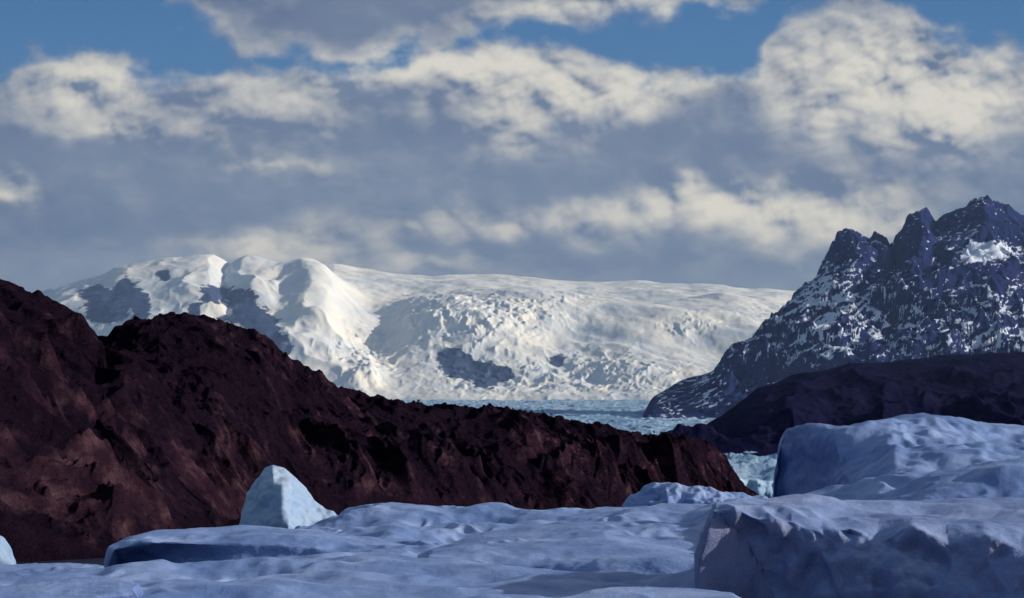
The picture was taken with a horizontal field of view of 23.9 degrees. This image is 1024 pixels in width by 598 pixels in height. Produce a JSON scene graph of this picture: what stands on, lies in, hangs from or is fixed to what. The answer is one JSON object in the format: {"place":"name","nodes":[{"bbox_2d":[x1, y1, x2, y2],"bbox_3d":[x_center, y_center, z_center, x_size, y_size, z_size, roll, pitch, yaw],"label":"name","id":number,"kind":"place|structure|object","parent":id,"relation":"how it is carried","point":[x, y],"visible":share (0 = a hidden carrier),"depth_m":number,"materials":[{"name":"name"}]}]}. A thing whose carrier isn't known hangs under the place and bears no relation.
{"place":"outdoors","nodes":[
{"label":"outdoors","id":0,"kind":"place"},
{"bbox_2d":[16,508,593,565],"bbox_3d":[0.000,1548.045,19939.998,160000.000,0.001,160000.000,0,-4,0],"label":"lake water","id":1,"kind":"structure","parent":0,"point":[98,561],"depth_m":381.40,"materials":[{"name":"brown liquid"}]},
{"bbox_2d":[0,536,15,564],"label":"iceberg","id":2,"kind":"object","parent":1,"relation":"on","point":[6,556],"visible":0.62,"depth_m":142.09,"materials":[{"name":"ice"}]},
{"bbox_2d":[0,563,103,578],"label":"iceberg","id":3,"kind":"object","parent":1,"relation":"on","point":[17,570],"visible":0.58,"depth_m":124.42,"materials":[{"name":"ice"}]},
{"bbox_2d":[0,573,142,597],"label":"iceberg","id":4,"kind":"object","parent":1,"relation":"on","point":[50,585],"visible":1,"depth_m":60.23,"materials":[{"name":"white ice"}]},
{"bbox_2d":[104,525,437,567],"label":"iceberg","id":5,"kind":"object","parent":1,"relation":"on","point":[233,542],"visible":0.47,"depth_m":106.36,"materials":[{"name":"ice"}]},
{"bbox_2d":[239,465,335,528],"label":"iceberg","id":6,"kind":"object","parent":1,"relation":"on","point":[279,497],"visible":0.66,"depth_m":169.49,"materials":[{"name":"white ice"}]},
{"bbox_2d":[23,552,756,597],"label":"iceberg","id":7,"kind":"object","parent":1,"relation":"on","point":[354,575],"visible":0.83,"depth_m":72.61,"materials":[{"name":"white ice"}]},
{"bbox_2d":[295,502,713,546],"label":"iceberg","id":8,"kind":"object","parent":1,"relation":"on","point":[408,524],"visible":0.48,"depth_m":136.43,"materials":[{"name":"ice"}]},
{"bbox_2d":[426,521,702,573],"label":"iceberg","id":9,"kind":"object","parent":1,"relation":"on","point":[647,548],"visible":0.48,"depth_m":90.41,"materials":[{"name":"ice"}]},
{"bbox_2d":[560,587,740,597],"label":"iceberg","id":10,"kind":"object","parent":1,"relation":"on","point":[637,592],"visible":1,"depth_m":56.47,"materials":[{"name":"white ice"}]},
{"bbox_2d":[621,482,767,506],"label":"iceberg","id":11,"kind":"object","parent":1,"relation":"on","point":[653,493],"visible":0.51,"depth_m":157.79,"materials":[{"name":"ice"}]},
{"bbox_2d":[694,494,1023,597],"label":"iceberg","id":12,"kind":"object","parent":1,"relation":"on","point":[803,546],"visible":1,"depth_m":64.68,"materials":[{"name":"white ice"}]},
{"bbox_2d":[773,413,1023,496],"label":"iceberg","id":13,"kind":"object","parent":1,"relation":"on","point":[811,457],"visible":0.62,"depth_m":112.41,"materials":[{"name":"white ice"}]},
{"bbox_2d":[805,456,1023,500],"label":"iceberg","id":14,"kind":"object","parent":1,"relation":"on","point":[1001,478],"visible":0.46,"depth_m":88.78,"materials":[{"name":"white ice"}]},
{"bbox_2d":[0,279,757,562],"bbox_3d":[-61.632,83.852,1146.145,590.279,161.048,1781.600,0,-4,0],"label":"brown ridge","id":15,"kind":"structure","parent":0,"point":[65,357],"depth_m":822.73,"materials":[{"name":"brown stone"}]},
{"bbox_2d":[42,254,795,400],"bbox_3d":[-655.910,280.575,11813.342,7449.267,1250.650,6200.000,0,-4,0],"label":"snow mountain","id":16,"kind":"structure","parent":0,"point":[373,332],"depth_m":10391.99,"materials":[{"name":"white snow"}]},
{"bbox_2d":[0,0,1023,292],"bbox_3d":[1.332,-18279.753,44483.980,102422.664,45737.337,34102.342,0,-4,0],"label":"sky","id":17,"kind":"structure","parent":0,"point":[770,144],"depth_m":59510.39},
{"bbox_2d":[389,398,777,497],"bbox_3d":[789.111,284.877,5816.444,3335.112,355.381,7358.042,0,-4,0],"label":"glacier","id":18,"kind":"object","parent":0,"point":[755,473],"visible":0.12,"depth_m":4411.94,"materials":[{"name":"ice"}]},
{"bbox_2d":[643,195,1023,418],"bbox_3d":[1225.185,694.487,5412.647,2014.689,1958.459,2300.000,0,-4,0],"label":"rocky mountain","id":19,"kind":"structure","parent":0,"point":[924,284],"depth_m":5091.62,"materials":[{"name":"grey stone"}]},
{"bbox_2d":[660,352,1023,455],"bbox_3d":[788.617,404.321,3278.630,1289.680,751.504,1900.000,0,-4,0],"label":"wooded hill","id":20,"kind":"structure","parent":0,"point":[986,387],"depth_m":2792.76,"materials":[{"name":"black stone"}]}
]}

